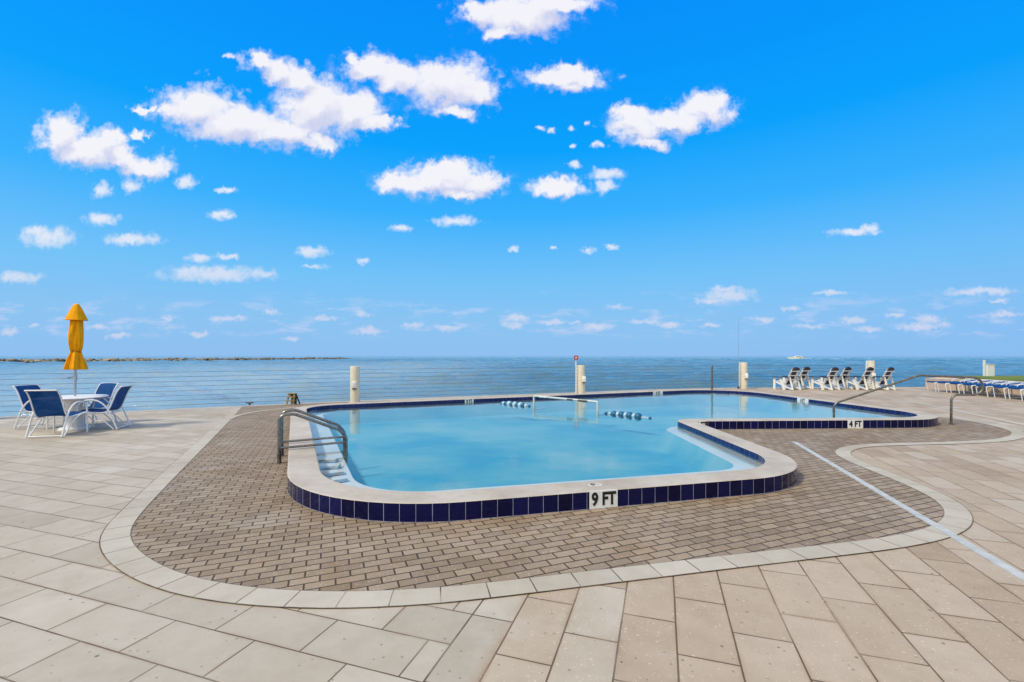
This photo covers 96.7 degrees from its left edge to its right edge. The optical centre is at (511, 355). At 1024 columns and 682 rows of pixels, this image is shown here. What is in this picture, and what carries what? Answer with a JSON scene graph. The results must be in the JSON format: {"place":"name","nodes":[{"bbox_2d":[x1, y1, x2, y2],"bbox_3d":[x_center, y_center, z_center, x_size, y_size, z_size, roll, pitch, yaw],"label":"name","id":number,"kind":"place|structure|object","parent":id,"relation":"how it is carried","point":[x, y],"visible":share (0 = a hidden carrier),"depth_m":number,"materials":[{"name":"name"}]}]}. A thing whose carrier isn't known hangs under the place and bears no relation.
{"place":"outdoors","nodes":[
{"label":"outdoors","id":0,"kind":"place"},
{"bbox_2d":[0,387,1023,681],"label":"deck","id":1,"kind":"structure","parent":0,"point":[76,605],"depth_m":2.75,"materials":[{"name":"beige stone"}]},
{"bbox_2d":[12,384,52,429],"bbox_3d":[-10.159,1.091,9.858,0.780,0.919,0.603,0,0,-1],"label":"sling chair","id":2,"kind":"object","parent":1,"relation":"on","point":[23,398],"visible":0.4,"depth_m":9.66,"materials":[{"name":"blue fabric"}]},
{"bbox_2d":[24,390,87,437],"bbox_3d":[-8.850,1.091,8.844,0.603,0.919,0.780,0,0,-12],"label":"sling chair","id":3,"kind":"object","parent":1,"relation":"on","point":[44,403],"visible":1,"depth_m":8.65,"materials":[{"name":"blue fabric"}]},
{"bbox_2d":[57,394,108,430],"bbox_3d":[-9.250,1.200,9.620,1.100,0.700,1.100,0,0,0],"label":"patio table","id":4,"kind":"object","parent":1,"relation":"on","point":[69,400],"visible":0.69,"depth_m":9.52,"materials":[{"name":"white plastic"}]},
{"bbox_2d":[63,303,87,395],"bbox_3d":[-9.232,0.193,9.615,0.388,2.595,0.390,0,0,0],"label":"patio umbrella","id":5,"kind":"object","parent":4,"relation":"on","point":[75,361],"visible":1,"depth_m":9.55,"materials":[{"name":"yellow fabric"}]},
{"bbox_2d":[63,383,119,425],"bbox_3d":[-9.480,1.091,10.296,0.603,0.919,0.780,0,0,12],"label":"sling chair","id":6,"kind":"object","parent":1,"relation":"on","point":[107,388],"visible":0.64,"depth_m":10.49,"materials":[{"name":"blue fabric"}]},
{"bbox_2d":[76,384,133,431],"bbox_3d":[-8.626,1.091,9.690,0.780,0.919,0.603,0,0,-18],"label":"sling chair","id":7,"kind":"object","parent":1,"relation":"on","point":[119,398],"visible":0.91,"depth_m":9.68,"materials":[{"name":"blue fabric"}]},
{"bbox_2d":[286,393,299,404],"bbox_3d":[-7.015,1.373,14.562,0.335,0.363,0.316,0,0,22],"label":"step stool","id":8,"kind":"object","parent":1,"relation":"on","point":[294,397],"visible":0.91,"depth_m":14.52,"materials":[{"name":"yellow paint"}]},
{"bbox_2d":[0,361,875,411],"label":"cable railing","id":9,"kind":"object","parent":1,"relation":"on","point":[355,385],"visible":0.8,"depth_m":16.32,"materials":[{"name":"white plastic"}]},
{"bbox_2d":[99,396,1023,607],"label":"border pavers","id":10,"kind":"object","parent":1,"relation":"on","point":[121,552],"visible":0.99,"depth_m":3.33,"materials":[{"name":"concrete"}]},
{"bbox_2d":[131,402,1010,590],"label":"brick paving","id":11,"kind":"structure","parent":1,"relation":"on","point":[224,507],"depth_m":4.12,"materials":[{"name":"brown brick"}]},
{"bbox_2d":[287,389,937,522],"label":"swimming pool","id":12,"kind":"structure","parent":11,"relation":"on","point":[433,465],"depth_m":7.92,"materials":[{"name":"liquid"}]},
{"bbox_2d":[277,409,347,463],"bbox_3d":[-3.052,1.488,7.009,1.026,1.323,0.563,0,0,-29],"label":"step handrail","id":13,"kind":"object","parent":12,"relation":"attached to","point":[281,447],"visible":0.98,"depth_m":6.97,"materials":[{"name":"metal"}]},
{"bbox_2d":[711,365,712,389],"bbox_3d":[8.049,1.605,18.306,0.080,2.491,0.352,0,0,28],"label":"pole","id":14,"kind":"object","parent":12,"relation":"attached to","point":[711,377],"visible":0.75,"depth_m":18.16,"materials":[{"name":"metal"}]},
{"bbox_2d":[793,442,1023,581],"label":"channel drain","id":15,"kind":"object","parent":11,"relation":"on","point":[1014,572],"visible":1,"depth_m":4.12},
{"bbox_2d":[833,374,983,424],"bbox_3d":[9.035,1.337,10.432,2.986,1.827,0.109,0,0,11],"label":"long handrail","id":16,"kind":"object","parent":11,"relation":"on","point":[951,398],"visible":0.99,"depth_m":10.28,"materials":[{"name":"metal"}]},
{"bbox_2d":[574,356,577,393],"bbox_3d":[2.600,0.770,18.488,0.170,1.560,0.069,0,0,0],"label":"pole","id":17,"kind":"object","parent":1,"relation":"on","point":[575,358],"visible":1,"depth_m":18.49,"materials":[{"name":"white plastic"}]},
{"bbox_2d":[737,325,738,388],"bbox_3d":[10.720,-0.175,21.550,0.090,3.450,0.086,0,0,0],"label":"whip pole","id":18,"kind":"object","parent":1,"relation":"on","point":[738,357],"visible":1,"depth_m":21.54,"materials":[{"name":"grey"}]},
{"bbox_2d":[771,367,801,389],"bbox_3d":[12.646,1.037,20.907,0.840,1.065,0.973,0,0,-22],"label":"adirondack chair","id":19,"kind":"object","parent":1,"relation":"on","point":[791,377],"visible":0.96,"depth_m":20.73,"materials":[{"name":"white plastic"}]},
{"bbox_2d":[785,367,811,388],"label":"adirondack chair","id":20,"kind":"object","parent":1,"relation":"on","point":[805,371],"visible":0.59,"depth_m":21.23,"materials":[{"name":"white plastic"}]},
{"bbox_2d":[809,367,840,389],"bbox_3d":[14.413,1.037,20.907,0.840,1.065,0.973,0,0,-21],"label":"adirondack chair","id":21,"kind":"object","parent":1,"relation":"on","point":[831,375],"visible":0.98,"depth_m":20.72,"materials":[{"name":"white plastic"}]},
{"bbox_2d":[824,367,852,388],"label":"adirondack chair","id":22,"kind":"object","parent":1,"relation":"on","point":[845,372],"visible":0.67,"depth_m":21.18,"materials":[{"name":"white plastic"}]},
{"bbox_2d":[844,367,874,389],"bbox_3d":[16.034,1.037,20.957,0.840,1.065,0.973,0,0,-21],"label":"adirondack chair","id":23,"kind":"object","parent":1,"relation":"on","point":[864,379],"visible":0.94,"depth_m":20.76,"materials":[{"name":"white plastic"}]},
{"bbox_2d":[866,367,895,389],"bbox_3d":[16.877,1.037,20.857,0.840,1.065,0.973,0,0,-21],"label":"adirondack chair","id":24,"kind":"object","parent":1,"relation":"on","point":[889,371],"visible":0.88,"depth_m":20.63,"materials":[{"name":"white plastic"}]},
{"bbox_2d":[925,377,966,388],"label":"terrace","id":25,"kind":"structure","parent":1,"relation":"on","point":[940,385],"depth_m":22.09,"materials":[{"name":"beige concrete"}]},
{"bbox_2d":[958,376,1023,381],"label":"lawn","id":26,"kind":"structure","parent":25,"relation":"on","point":[1013,378],"depth_m":21.24,"materials":[{"name":"green plant"}]},
{"bbox_2d":[983,360,994,375],"bbox_3d":[24.062,0.620,23.000,0.475,0.820,0.260,0,0,0],"label":"utility box","id":27,"kind":"object","parent":26,"relation":"on","point":[988,369],"visible":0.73,"depth_m":22.89,"materials":[{"name":"white metal"}]},
{"bbox_2d":[926,378,984,391],"bbox_3d":[19.325,1.260,19.798,1.861,0.584,0.616,0,0,16],"label":"pool lounger","id":28,"kind":"object","parent":1,"relation":"on","point":[973,380],"visible":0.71,"depth_m":19.92,"materials":[{"name":"blue metal"}]},
{"bbox_2d":[937,379,998,392],"bbox_3d":[19.188,1.260,19.129,1.861,0.584,0.616,0,0,18],"label":"pool lounger","id":29,"kind":"object","parent":1,"relation":"on","point":[985,381],"visible":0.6,"depth_m":19.13,"materials":[{"name":"blue metal"}]},
{"bbox_2d":[949,380,1014,394],"bbox_3d":[19.044,1.260,18.420,1.861,0.584,0.616,0,0,19],"label":"pool lounger","id":30,"kind":"object","parent":1,"relation":"on","point":[997,382],"visible":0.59,"depth_m":18.43,"materials":[{"name":"blue metal"}]},
{"bbox_2d":[948,379,1022,393],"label":"retaining wall","id":31,"kind":"structure","parent":1,"relation":"on","point":[989,389],"depth_m":19.77,"materials":[{"name":"beige concrete"}]},
{"bbox_2d":[962,380,1023,395],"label":"pool lounger","id":32,"kind":"object","parent":1,"relation":"on","point":[1012,383],"visible":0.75,"depth_m":17.79,"materials":[{"name":"blue metal"}]},
{"bbox_2d":[976,381,1023,397],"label":"pool lounger","id":33,"kind":"object","parent":1,"relation":"on","point":[1022,384],"visible":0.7,"depth_m":17.26,"materials":[{"name":"blue metal"}]},
{"bbox_2d":[993,386,1022,398],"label":"pool lounger","id":34,"kind":"object","parent":1,"relation":"on","point":[1003,387],"visible":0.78,"depth_m":16.65,"materials":[{"name":"white metal"}]},
{"bbox_2d":[1008,387,1023,400],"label":"pool lounger","id":35,"kind":"object","parent":1,"relation":"on","point":[1019,388],"visible":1,"depth_m":15.95,"materials":[{"name":"white metal"}]},
{"bbox_2d":[0,356,1023,356],"bbox_3d":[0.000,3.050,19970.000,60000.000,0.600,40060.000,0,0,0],"label":"sea","id":36,"kind":"structure","parent":0,"point":[514,356],"depth_m":1789.71,"materials":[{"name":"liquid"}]},
{"bbox_2d":[0,387,859,417],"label":"seawall","id":37,"kind":"object","parent":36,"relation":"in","point":[406,398],"visible":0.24,"depth_m":16.19,"materials":[{"name":"concrete"}]},
{"bbox_2d":[0,357,1023,416],"bbox_3d":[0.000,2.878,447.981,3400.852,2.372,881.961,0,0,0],"label":"sea waves","id":38,"kind":"object","parent":36,"relation":"on","point":[386,376],"visible":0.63,"depth_m":59.68,"materials":[{"name":"liquid"}]},
{"bbox_2d":[0,357,352,362],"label":"breakwater","id":39,"kind":"object","parent":38,"relation":"in","point":[106,359],"visible":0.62,"depth_m":228.97,"materials":[{"name":"grey stone"}]},
{"bbox_2d":[787,356,804,358],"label":"motor boat","id":40,"kind":"object","parent":38,"relation":"on","point":[796,357],"visible":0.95,"depth_m":398.74,"materials":[{"name":"beige"}]},
{"bbox_2d":[0,0,1023,355],"label":"sky","id":41,"kind":"structure","parent":0,"point":[196,177],"materials":[{"name":"blue"}]},
{"bbox_2d":[308,392,911,466],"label":"tiles","id":42,"kind":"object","parent":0,"point":[716,401],"depth_m":13.33,"materials":[{"name":"blue tile"}]},
{"bbox_2d":[500,401,530,407],"bbox_3d":[0.102,1.445,13.485,0.180,0.176,1.236,0,0,-43],"label":"float line","id":43,"kind":"object","parent":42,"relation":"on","point":[515,404],"visible":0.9,"depth_m":13.42,"materials":[{"name":"white plastic"}]},
{"bbox_2d":[533,395,604,416],"bbox_3d":[1.587,1.355,12.675,2.088,0.457,0.583,0,0,38],"label":"water goal","id":44,"kind":"object","parent":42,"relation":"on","point":[582,400],"visible":0.95,"depth_m":12.32,"materials":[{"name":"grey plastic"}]},
{"bbox_2d":[604,411,650,419],"bbox_3d":[2.812,1.445,11.029,0.207,0.186,1.267,0,0,-44],"label":"float line","id":45,"kind":"object","parent":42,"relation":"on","point":[629,415],"visible":1,"depth_m":10.98,"materials":[{"name":"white plastic"}]}
]}

